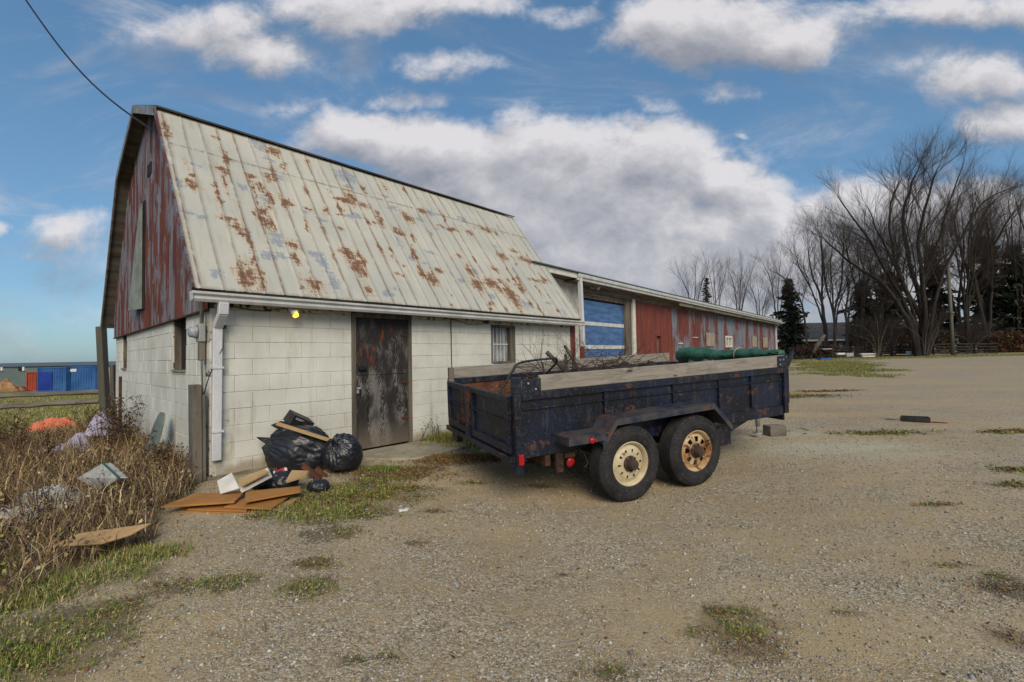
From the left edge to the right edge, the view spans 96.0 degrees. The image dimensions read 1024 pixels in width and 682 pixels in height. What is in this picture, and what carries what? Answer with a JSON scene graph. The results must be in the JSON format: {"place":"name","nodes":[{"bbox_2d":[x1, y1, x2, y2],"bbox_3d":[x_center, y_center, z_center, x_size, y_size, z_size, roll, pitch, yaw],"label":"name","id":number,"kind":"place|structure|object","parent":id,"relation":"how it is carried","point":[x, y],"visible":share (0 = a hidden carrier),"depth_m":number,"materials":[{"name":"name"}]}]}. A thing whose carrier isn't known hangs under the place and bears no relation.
{"place":"outdoors","nodes":[
{"label":"outdoors","id":0,"kind":"place"},
{"bbox_2d":[0,351,1023,681],"bbox_3d":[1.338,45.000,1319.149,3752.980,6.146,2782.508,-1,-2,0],"label":"ground","id":1,"kind":"structure","parent":0,"point":[978,393],"depth_m":3.24,"materials":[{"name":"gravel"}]},
{"bbox_2d":[0,378,25,391],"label":"pile","id":2,"kind":"object","parent":1,"relation":"on","point":[6,385],"visible":1,"depth_m":46.59,"materials":[{"name":"sand"}]},
{"bbox_2d":[0,404,35,445],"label":"dead weed","id":3,"kind":"object","parent":1,"relation":"on","point":[8,434],"visible":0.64,"depth_m":8.60,"materials":[{"name":"plant"}]},
{"bbox_2d":[0,410,36,455],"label":"dead weed","id":4,"kind":"object","parent":1,"relation":"on","point":[16,435],"visible":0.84,"depth_m":7.65,"materials":[{"name":"plant"}]},
{"bbox_2d":[0,506,54,524],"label":"plastic sheeting","id":5,"kind":"object","parent":1,"relation":"on","point":[6,515],"visible":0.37,"depth_m":4.32,"materials":[{"name":"plastic"}]},
{"bbox_2d":[26,372,36,390],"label":"shipping container","id":6,"kind":"object","parent":1,"relation":"on","point":[31,381],"visible":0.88,"depth_m":51.92,"materials":[{"name":"metal"}]},
{"bbox_2d":[12,423,66,467],"bbox_3d":[-6.627,1.533,6.505,0.563,0.740,0.554,1,-2,-41],"label":"dead weed","id":7,"kind":"object","parent":1,"relation":"on","point":[49,447],"visible":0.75,"depth_m":6.51,"materials":[{"name":"plant"}]},
{"bbox_2d":[26,475,57,529],"bbox_3d":[-4.127,1.442,4.051,0.314,0.484,0.195,-3,-2,41],"label":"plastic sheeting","id":8,"kind":"object","parent":1,"relation":"on","point":[45,497],"visible":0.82,"depth_m":4.07,"materials":[{"name":"plastic"}]},
{"bbox_2d":[0,390,98,409],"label":"rail fence","id":9,"kind":"object","parent":1,"relation":"on","point":[51,403],"visible":0.91,"depth_m":12.65,"materials":[{"name":"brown wood"}]},
{"bbox_2d":[25,417,78,430],"bbox_3d":[-12.198,2.187,12.215,1.370,0.334,0.832,-1,-2,-6],"label":"orange tarp","id":10,"kind":"object","parent":1,"relation":"on","point":[53,419],"visible":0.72,"depth_m":12.08,"materials":[{"name":"plastic"}]},
{"bbox_2d":[37,367,75,391],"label":"shipping container","id":11,"kind":"object","parent":1,"relation":"on","point":[50,379],"visible":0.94,"depth_m":49.93,"materials":[{"name":"metal"}]},
{"bbox_2d":[6,483,108,507],"bbox_3d":[-4.700,1.578,4.766,0.828,0.208,0.482,-1,-2,-17],"label":"plastic sheeting","id":12,"kind":"object","parent":1,"relation":"on","point":[60,492],"visible":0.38,"depth_m":4.68,"materials":[{"name":"plastic"}]},
{"bbox_2d":[0,361,115,390],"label":"warehouse","id":13,"kind":"structure","parent":1,"relation":"on","point":[14,373],"depth_m":94.91,"materials":[{"name":"metal"}]},
{"bbox_2d":[54,432,90,458],"bbox_3d":[-7.391,1.752,7.722,0.656,0.415,0.446,0,-2,-36],"label":"lilac bag","id":14,"kind":"object","parent":1,"relation":"on","point":[82,435],"visible":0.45,"depth_m":7.71,"materials":[{"name":"plastic"}]},
{"bbox_2d":[70,366,97,390],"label":"shipping container","id":15,"kind":"object","parent":1,"relation":"on","point":[84,377],"visible":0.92,"depth_m":50.45,"materials":[{"name":"metal"}]},
{"bbox_2d":[66,401,119,446],"bbox_3d":[-7.865,1.579,8.612,0.623,0.937,0.775,-1,-2,0],"label":"dead weed","id":16,"kind":"object","parent":1,"relation":"on","point":[88,418],"visible":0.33,"depth_m":8.49,"materials":[{"name":"plant"}]},
{"bbox_2d":[0,394,205,608],"bbox_3d":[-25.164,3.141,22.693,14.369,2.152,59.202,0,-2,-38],"label":"weeds","id":17,"kind":"object","parent":1,"relation":"on","point":[110,517],"visible":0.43,"depth_m":4.67,"materials":[{"name":"plant"}]},
{"bbox_2d":[52,523,150,547],"bbox_3d":[-3.115,1.475,3.501,0.646,0.118,0.103,-1,-2,-4],"label":"cardboard sheet","id":18,"kind":"object","parent":17,"relation":"on","point":[124,532],"visible":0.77,"depth_m":3.50,"materials":[{"name":"cardboard"}]},
{"bbox_2d":[77,462,127,490],"bbox_3d":[-4.217,1.399,4.756,1.060,0.325,0.120,-2,-2,30],"label":"white foam box","id":19,"kind":"object","parent":17,"relation":"on","point":[92,474],"visible":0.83,"depth_m":4.67,"materials":[{"name":"plastic"}]},
{"bbox_2d":[84,412,122,435],"bbox_3d":[-7.260,1.471,8.225,0.551,0.406,0.443,-1,-2,-11],"label":"lilac bag","id":20,"kind":"object","parent":17,"relation":"in","point":[92,422],"visible":0.41,"depth_m":8.07,"materials":[{"name":"plastic"}]},
{"bbox_2d":[95,326,110,416],"bbox_3d":[-11.064,0.975,12.482,0.326,2.745,0.190,-1,-2,0],"label":"gate post","id":21,"kind":"object","parent":1,"relation":"on","point":[102,361],"visible":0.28,"depth_m":12.42,"materials":[{"name":"wood"}]},
{"bbox_2d":[94,446,123,502],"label":"dead weed","id":22,"kind":"object","parent":1,"relation":"on","point":[103,483],"visible":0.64,"depth_m":4.70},
{"bbox_2d":[82,391,141,448],"bbox_3d":[-6.762,1.401,7.863,0.649,1.107,0.824,-3,-2,39],"label":"dead weed","id":23,"kind":"object","parent":1,"relation":"on","point":[114,414],"visible":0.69,"depth_m":7.79,"materials":[{"name":"plant"}]},
{"bbox_2d":[109,365,115,410],"bbox_3d":[-11.658,1.852,13.643,0.241,2.291,0.641,0,-2,-18],"label":"short post","id":24,"kind":"object","parent":1,"relation":"on","point":[112,372],"visible":0.18,"depth_m":13.38,"materials":[{"name":"grey wood"}]},
{"bbox_2d":[118,376,121,422],"bbox_3d":[-7.758,1.663,9.120,0.040,1.920,0.040,-1,-2,0],"label":"metal stake","id":25,"kind":"object","parent":1,"relation":"on","point":[120,386],"visible":0.42,"depth_m":9.13,"materials":[{"name":"metal"}]},
{"bbox_2d":[92,401,149,448],"bbox_3d":[-6.030,1.424,7.184,0.586,0.911,0.872,-1,-2,0],"label":"dead weed","id":26,"kind":"object","parent":1,"relation":"on","point":[128,436],"visible":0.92,"depth_m":7.22,"materials":[{"name":"plant"}]},
{"bbox_2d":[113,412,164,464],"bbox_3d":[-5.109,1.316,6.327,0.509,0.718,0.380,-3,-16,43],"label":"plastic chair shell","id":27,"kind":"object","parent":1,"relation":"on","point":[159,421],"visible":0.52,"depth_m":6.39},
{"bbox_2d":[139,426,177,470],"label":"dead weed","id":28,"kind":"object","parent":1,"relation":"on","point":[154,445],"visible":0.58,"depth_m":5.97,"materials":[{"name":"plant"}]},
{"bbox_2d":[151,443,188,476],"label":"dead weed","id":29,"kind":"object","parent":1,"relation":"on","point":[166,459],"visible":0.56,"depth_m":5.72,"materials":[{"name":"plant"}]},
{"bbox_2d":[188,384,205,485],"bbox_3d":[-3.683,1.221,5.392,0.190,1.420,0.130,-3,-2,43],"label":"leaning plank","id":30,"kind":"object","parent":1,"relation":"on","point":[197,419],"visible":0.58,"depth_m":5.34,"materials":[{"name":"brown wood"}]},
{"bbox_2d":[178,506,250,512],"bbox_3d":[-2.781,1.608,4.435,0.742,0.022,0.228,-1,-2,7],"label":"hardboard sheet","id":31,"kind":"object","parent":1,"relation":"on","point":[186,510],"visible":0.35,"depth_m":4.33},
{"bbox_2d":[187,503,247,511],"bbox_3d":[-2.755,1.591,4.442,0.612,0.024,0.248,-1,-2,7],"label":"hardboard sheet","id":32,"kind":"object","parent":31,"relation":"on","point":[218,507],"visible":0.48,"depth_m":4.35,"materials":[{"name":"wood"}]},
{"bbox_2d":[224,494,292,509],"bbox_3d":[-2.478,1.569,4.508,0.480,0.029,0.443,-1,-2,0],"label":"hardboard sheet","id":33,"kind":"object","parent":32,"relation":"on","point":[264,504],"visible":0.65,"depth_m":4.40,"materials":[{"name":"wood"}]},
{"bbox_2d":[161,491,245,507],"bbox_3d":[-2.982,1.543,4.503,0.632,0.032,0.338,-1,-2,-9],"label":"hardboard sheet","id":34,"kind":"object","parent":33,"relation":"on","point":[200,499],"visible":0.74,"depth_m":4.45,"materials":[{"name":"wood"}]},
{"bbox_2d":[217,473,239,493],"bbox_3d":[-2.843,1.438,4.617,0.291,0.172,0.132,-3,-3,45],"label":"printed board","id":35,"kind":"object","parent":34,"relation":"on","point":[227,483],"visible":1,"depth_m":4.62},
{"bbox_2d":[244,486,300,502],"bbox_3d":[-2.383,1.518,4.608,0.494,0.025,0.348,0,-2,-28],"label":"hardboard sheet","id":36,"kind":"object","parent":33,"relation":"on","point":[254,495],"visible":1,"depth_m":4.57,"materials":[{"name":"wood"}]},
{"bbox_2d":[237,468,271,492],"bbox_3d":[-2.626,1.426,4.706,0.318,0.173,0.246,1,-2,-43],"label":"white moulding","id":37,"kind":"object","parent":36,"relation":"on","point":[255,482],"visible":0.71,"depth_m":4.65,"materials":[{"name":"wood"}]},
{"bbox_2d":[237,469,269,486],"bbox_3d":[-2.625,1.370,4.619,0.368,0.137,0.194,-1,-2,0],"label":"timber offcut","id":38,"kind":"object","parent":37,"relation":"on","point":[247,479],"visible":1,"depth_m":4.63,"materials":[{"name":"brown wood"}]},
{"bbox_2d":[252,467,298,489],"bbox_3d":[-2.597,1.496,5.050,0.502,0.233,0.343,-1,-2,0],"label":"rubbish bag","id":39,"kind":"object","parent":1,"relation":"on","point":[277,479],"visible":0.62,"depth_m":4.93,"materials":[{"name":"black plastic"}]},
{"bbox_2d":[257,425,328,469],"bbox_3d":[-2.704,1.327,5.808,0.920,0.549,0.593,-1,-2,0],"label":"rubbish bag","id":40,"kind":"object","parent":1,"relation":"on","point":[288,449],"visible":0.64,"depth_m":5.59,"materials":[{"name":"black plastic"}]},
{"bbox_2d":[283,410,314,425],"bbox_3d":[-2.773,1.047,5.997,0.203,0.150,0.300,21,-16,42],"label":"black carton","id":41,"kind":"object","parent":40,"relation":"on","point":[291,417],"visible":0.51,"depth_m":5.91,"materials":[{"name":"cardboard"}]},
{"bbox_2d":[276,421,330,440],"bbox_3d":[-2.515,1.113,5.611,0.642,0.314,0.090,0,-2,-31],"label":"timber plank","id":42,"kind":"object","parent":40,"relation":"on","point":[299,430],"visible":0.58,"depth_m":5.56,"materials":[{"name":"brown wood"}]},
{"bbox_2d":[286,470,308,482],"bbox_3d":[-2.294,1.448,4.957,0.240,0.105,0.209,-1,-2,0],"label":"timber offcut","id":43,"kind":"object","parent":1,"relation":"on","point":[294,475],"visible":1,"depth_m":4.91,"materials":[{"name":"brown wood"}]},
{"bbox_2d":[301,464,321,479],"bbox_3d":[-2.337,1.534,5.376,0.225,0.199,0.070,-1,-2,2],"label":"brick coloured board","id":44,"kind":"object","parent":1,"relation":"on","point":[313,474],"visible":0.78,"depth_m":5.35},
{"bbox_2d":[307,479,329,491],"bbox_3d":[-2.084,1.540,4.954,0.244,0.140,0.184,-1,-2,0],"label":"rubbish bag","id":45,"kind":"object","parent":1,"relation":"on","point":[319,485],"visible":0.99,"depth_m":4.89,"materials":[{"name":"black plastic"}]},
{"bbox_2d":[100,105,584,480],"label":"barn","id":46,"kind":"structure","parent":1,"relation":"on","point":[255,287],"depth_m":7.16,"materials":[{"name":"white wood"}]},
{"bbox_2d":[25,0,152,129],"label":"overhead cable","id":47,"kind":"object","parent":46,"relation":"attached to","point":[80,71],"visible":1,"depth_m":7.09,"materials":[{"name":"rubber"}]},
{"bbox_2d":[121,336,126,369],"bbox_3d":[-8.009,0.218,9.616,0.580,0.750,0.180,-3,-2,43],"label":"window","id":48,"kind":"structure","parent":46,"relation":"in","point":[125,337],"depth_m":9.78,"materials":[{"name":"brown wood"}]},
{"bbox_2d":[170,318,186,371],"bbox_3d":[-4.632,0.042,6.513,0.760,0.780,0.180,-3,-2,43],"label":"window","id":49,"kind":"structure","parent":46,"relation":"in","point":[180,344],"depth_m":6.73,"materials":[{"name":"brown wood"}]},
{"bbox_2d":[351,312,412,448],"bbox_3d":[-2.040,0.621,7.204,0.160,2.110,1.060,-3,-2,43],"label":"door","id":50,"kind":"structure","parent":46,"relation":"in","point":[381,343],"depth_m":7.17,"materials":[{"name":"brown wood"}]},
{"bbox_2d":[491,325,515,363],"bbox_3d":[-0.206,0.065,9.222,0.150,0.760,0.700,-3,-2,43],"label":"window","id":51,"kind":"structure","parent":46,"relation":"in","point":[501,349],"depth_m":9.29,"materials":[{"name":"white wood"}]},
{"bbox_2d":[322,433,362,470],"bbox_3d":[-2.108,1.369,5.737,0.482,0.446,0.450,-1,-2,0],"label":"rubbish bag","id":52,"kind":"object","parent":1,"relation":"on","point":[342,451],"visible":1,"depth_m":5.59,"materials":[{"name":"black plastic"}]},
{"bbox_2d":[363,441,466,460],"bbox_3d":[-1.468,1.681,6.907,1.049,0.112,1.577,-3,-2,43],"label":"doorstep slab","id":53,"kind":"structure","parent":1,"relation":"on","point":[405,451],"depth_m":6.78,"materials":[{"name":"concrete"}]},
{"bbox_2d":[0,369,1023,681],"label":"grass","id":54,"kind":"structure","parent":1,"relation":"on","point":[276,513],"depth_m":3.12,"materials":[{"name":"plant"}]},
{"bbox_2d":[31,399,1021,677],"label":"dead leaves","id":55,"kind":"object","parent":1,"relation":"on","point":[549,581],"visible":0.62,"depth_m":3.19,"materials":[{"name":"plant"}]},
{"bbox_2d":[446,351,794,501],"bbox_3d":[1.887,0.886,6.395,5.275,1.386,2.652,-3,1,-26],"label":"dump trailer","id":56,"kind":"object","parent":1,"relation":"on","point":[606,418],"visible":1,"depth_m":4.98,"materials":[{"name":"blue metal"}]},
{"bbox_2d":[498,357,557,392],"bbox_3d":[0.233,0.375,4.945,0.363,0.394,0.855,-2,-2,36],"label":"bent tube frame","id":57,"kind":"object","parent":56,"relation":"on","point":[521,362],"visible":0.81,"depth_m":4.83,"materials":[{"name":"metal"}]},
{"bbox_2d":[487,377,571,405],"bbox_3d":[0.227,0.572,5.099,0.977,0.381,1.315,0,-2,-19],"label":"straw clump","id":58,"kind":"object","parent":56,"relation":"in","point":[507,388],"visible":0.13,"depth_m":5.09,"materials":[{"name":"plant"}]},
{"bbox_2d":[481,294,683,386],"bbox_3d":[0.987,0.176,6.033,2.915,1.700,2.210,0,-2,-36],"label":"brush pile","id":59,"kind":"object","parent":56,"relation":"on","point":[604,365],"visible":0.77,"depth_m":5.96,"materials":[{"name":"brown wood"}]},
{"bbox_2d":[589,361,656,370],"bbox_3d":[1.598,0.665,6.284,3.334,0.781,1.723,0,-2,-26],"label":"soil heap","id":60,"kind":"object","parent":56,"relation":"in","point":[628,365],"visible":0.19,"depth_m":6.09,"materials":[{"name":"soil"}]},
{"bbox_2d":[675,347,784,362],"bbox_3d":[3.188,0.273,6.961,0.312,0.403,1.906,0,-2,-22],"label":"tarp roll","id":61,"kind":"object","parent":56,"relation":"on","point":[692,354],"visible":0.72,"depth_m":7.02,"materials":[{"name":"plastic"}]},
{"bbox_2d":[531,261,781,367],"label":"long shed","id":62,"kind":"structure","parent":1,"relation":"on","point":[674,323],"depth_m":17.17,"materials":[{"name":"red metal"}]},
{"bbox_2d":[584,300,623,367],"bbox_3d":[2.954,0.254,14.742,0.055,2.965,2.700,-3,-2,40],"label":"overhead door","id":63,"kind":"structure","parent":62,"relation":"in","point":[604,316],"depth_m":14.72,"materials":[{"name":"metal"}]},
{"bbox_2d":[655,334,662,352],"bbox_3d":[5.668,0.651,17.915,0.160,1.800,0.580,-3,-2,40],"label":"small doorway","id":64,"kind":"structure","parent":62,"relation":"in","point":[658,339],"depth_m":18.07,"materials":[{"name":"brown wood"}]},
{"bbox_2d":[706,332,714,345],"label":"window cover","id":65,"kind":"structure","parent":62,"relation":"in","point":[710,340],"depth_m":22.66,"materials":[{"name":"wood"}]},
{"bbox_2d":[666,248,726,303],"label":"bare tree","id":66,"kind":"object","parent":1,"relation":"on","point":[688,287],"visible":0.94,"depth_m":71.44,"materials":[{"name":"grey plant"}]},
{"bbox_2d":[686,240,744,307],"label":"bare tree","id":67,"kind":"object","parent":1,"relation":"on","point":[722,284],"visible":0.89,"depth_m":76.28,"materials":[{"name":"grey plant"}]},
{"bbox_2d":[715,246,766,309],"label":"bare tree","id":68,"kind":"object","parent":1,"relation":"on","point":[740,289],"visible":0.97,"depth_m":71.34,"materials":[{"name":"grey plant"}]},
{"bbox_2d":[741,267,783,315],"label":"bare tree","id":69,"kind":"object","parent":1,"relation":"on","point":[765,302],"visible":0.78,"depth_m":74.68,"materials":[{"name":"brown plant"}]},
{"bbox_2d":[763,424,786,436],"bbox_3d":[4.278,1.454,7.506,0.280,0.170,0.200,-1,-2,-6],"label":"timber block","id":70,"kind":"object","parent":1,"relation":"on","point":[772,430],"depth_m":7.42,"materials":[{"name":"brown wood"}]},
{"bbox_2d":[746,234,809,318],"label":"bare tree","id":71,"kind":"object","parent":1,"relation":"on","point":[772,285],"visible":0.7,"depth_m":65.94,"materials":[{"name":"grey plant"}]},
{"bbox_2d":[769,278,810,354],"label":"conifer tree","id":72,"kind":"object","parent":1,"relation":"on","point":[789,331],"visible":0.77,"depth_m":51.68,"materials":[{"name":"green plant"}]},
{"bbox_2d":[756,199,859,351],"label":"bare tree","id":73,"kind":"object","parent":1,"relation":"on","point":[822,314],"visible":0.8,"depth_m":45.47,"materials":[{"name":"grey plant"}]},
{"bbox_2d":[786,343,841,359],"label":"dark bramble","id":74,"kind":"object","parent":1,"relation":"on","point":[805,354],"visible":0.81,"depth_m":39.12,"materials":[{"name":"plant"}]},
{"bbox_2d":[777,322,852,353],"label":"brick house","id":75,"kind":"structure","parent":1,"relation":"on","point":[815,331],"depth_m":63.04,"materials":[{"name":"grey"}]},
{"bbox_2d":[811,334,825,353],"bbox_3d":[25.271,0.241,37.997,1.248,1.623,0.335,-1,-2,0],"label":"broken trunk","id":76,"kind":"object","parent":1,"relation":"on","point":[817,344],"visible":1,"depth_m":37.88,"materials":[{"name":"grey plant"}]},
{"bbox_2d":[796,198,888,354],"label":"bare tree","id":77,"kind":"object","parent":1,"relation":"on","point":[834,313],"visible":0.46,"depth_m":44.82,"materials":[{"name":"brown plant"}]},
{"bbox_2d":[815,252,880,352],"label":"bare tree","id":78,"kind":"object","parent":1,"relation":"on","point":[846,315],"visible":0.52,"depth_m":41.83,"materials":[{"name":"brown plant"}]},
{"bbox_2d":[814,203,894,344],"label":"bare tree","id":79,"kind":"object","parent":1,"relation":"on","point":[860,309],"visible":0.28,"depth_m":46.48,"materials":[{"name":"brown plant"}]},
{"bbox_2d":[826,311,897,354],"bbox_3d":[30.294,-0.551,39.876,8.615,4.354,3.809,0,-2,-27],"label":"bare thicket","id":80,"kind":"object","parent":1,"relation":"on","point":[856,333],"visible":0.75,"depth_m":39.77,"materials":[{"name":"brown plant"}]},
{"bbox_2d":[836,283,888,352],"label":"conifer tree","id":81,"kind":"object","parent":1,"relation":"on","point":[866,312],"visible":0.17,"depth_m":51.85,"materials":[{"name":"green plant"}]},
{"bbox_2d":[851,293,903,356],"bbox_3d":[29.940,-1.388,37.929,3.847,5.988,5.588,-3,-2,40],"label":"bare thicket","id":82,"kind":"object","parent":1,"relation":"on","point":[881,331],"visible":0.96,"depth_m":37.54,"materials":[{"name":"brown plant"}]},
{"bbox_2d":[851,227,924,354],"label":"bare tree","id":83,"kind":"object","parent":1,"relation":"on","point":[882,307],"visible":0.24,"depth_m":42.57,"materials":[{"name":"brown plant"}]},
{"bbox_2d":[861,315,918,354],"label":"bare thicket","id":84,"kind":"object","parent":1,"relation":"on","point":[895,339],"visible":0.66,"depth_m":39.07,"materials":[{"name":"brown plant"}]},
{"bbox_2d":[852,270,932,353],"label":"conifer tree","id":85,"kind":"object","parent":1,"relation":"on","point":[890,308],"visible":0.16,"depth_m":49.45,"materials":[{"name":"green plant"}]},
{"bbox_2d":[853,187,946,315],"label":"bare tree","id":86,"kind":"object","parent":1,"relation":"on","point":[900,231],"visible":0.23,"depth_m":50.06,"materials":[{"name":"brown plant"}]},
{"bbox_2d":[787,105,1023,355],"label":"bare tree","id":87,"kind":"object","parent":1,"relation":"on","point":[920,309],"visible":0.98,"depth_m":36.51,"materials":[{"name":"brown plant"}]},
{"bbox_2d":[830,343,997,357],"bbox_3d":[33.340,0.869,38.322,13.128,1.334,0.284,-1,-2,5],"label":"rail fence","id":88,"kind":"object","parent":1,"relation":"on","point":[975,350],"visible":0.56,"depth_m":38.26,"materials":[{"name":"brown wood"}]},
{"bbox_2d":[843,328,992,354],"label":"undergrowth","id":89,"kind":"object","parent":1,"relation":"on","point":[946,338],"visible":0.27,"depth_m":45.81,"materials":[{"name":"plant"}]},
{"bbox_2d":[887,289,951,355],"bbox_3d":[31.905,-1.502,35.601,6.065,5.924,3.294,0,-2,-21],"label":"bare thicket","id":90,"kind":"object","parent":1,"relation":"on","point":[935,318],"visible":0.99,"depth_m":35.66,"materials":[{"name":"brown plant"}]},
{"bbox_2d":[891,413,948,422],"bbox_3d":[7.497,1.414,8.479,0.791,0.130,0.220,-2,-2,33],"label":"open black box","id":91,"kind":"object","parent":1,"relation":"on","point":[927,419],"visible":1,"depth_m":8.44,"materials":[{"name":"plastic"}]},
{"bbox_2d":[860,163,981,297],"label":"bare tree","id":92,"kind":"object","parent":1,"relation":"on","point":[917,221],"visible":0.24,"depth_m":51.53,"materials":[{"name":"brown plant"}]},
{"bbox_2d":[906,245,960,348],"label":"conifer tree","id":93,"kind":"object","parent":1,"relation":"on","point":[943,297],"visible":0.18,"depth_m":51.41,"materials":[{"name":"green plant"}]},
{"bbox_2d":[946,259,954,354],"bbox_3d":[34.821,-2.548,36.578,0.288,8.002,0.278,-1,-2,0],"label":"utility pole","id":94,"kind":"object","parent":1,"relation":"on","point":[951,332],"visible":0.76,"depth_m":36.50,"materials":[{"name":"wood"}]},
{"bbox_2d":[901,156,1023,351],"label":"bare tree","id":95,"kind":"object","parent":1,"relation":"on","point":[957,312],"visible":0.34,"depth_m":47.52,"materials":[{"name":"brown plant"}]},
{"bbox_2d":[911,147,1023,351],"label":"bare tree","id":96,"kind":"object","parent":1,"relation":"on","point":[985,313],"visible":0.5,"depth_m":43.81,"materials":[{"name":"brown plant"}]},
{"bbox_2d":[918,181,1023,353],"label":"bare tree","id":97,"kind":"object","parent":1,"relation":"on","point":[966,303],"visible":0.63,"depth_m":40.32,"materials":[{"name":"brown plant"}]},
{"bbox_2d":[940,310,1018,353],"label":"bare thicket","id":98,"kind":"object","parent":1,"relation":"on","point":[976,330],"visible":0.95,"depth_m":40.35,"materials":[{"name":"brown plant"}]},
{"bbox_2d":[947,151,1023,273],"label":"bare tree","id":99,"kind":"object","parent":1,"relation":"on","point":[1003,203],"visible":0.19,"depth_m":50.76,"materials":[{"name":"brown plant"}]},
{"bbox_2d":[953,237,1023,349],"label":"conifer tree","id":100,"kind":"object","parent":1,"relation":"on","point":[998,305],"visible":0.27,"depth_m":46.17,"materials":[{"name":"green plant"}]},
{"bbox_2d":[962,244,1023,345],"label":"conifer tree","id":101,"kind":"object","parent":1,"relation":"on","point":[1019,284],"visible":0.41,"depth_m":45.74,"materials":[{"name":"green plant"}]},
{"bbox_2d":[966,161,1023,348],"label":"bare tree","id":102,"kind":"object","parent":1,"relation":"on","point":[1018,314],"visible":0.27,"depth_m":45.41,"materials":[{"name":"brown plant"}]},
{"bbox_2d":[971,160,1023,282],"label":"bare tree","id":103,"kind":"object","parent":1,"relation":"on","point":[1021,220],"visible":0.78,"depth_m":42.35,"materials":[{"name":"brown plant"}]},
{"bbox_2d":[972,330,1023,352],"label":"russet hedge","id":104,"kind":"object","parent":1,"relation":"on","point":[1013,338],"visible":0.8,"depth_m":42.58,"materials":[{"name":"plant"}]},
{"bbox_2d":[0,0,1023,362],"label":"sky","id":105,"kind":"structure","parent":0,"point":[620,137],"materials":[{"name":"blue"}]},
{"bbox_2d":[789,353,1023,377],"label":"lawn grass","id":106,"kind":"structure","parent":0,"point":[827,367],"depth_m":26.71,"materials":[{"name":"plant"}]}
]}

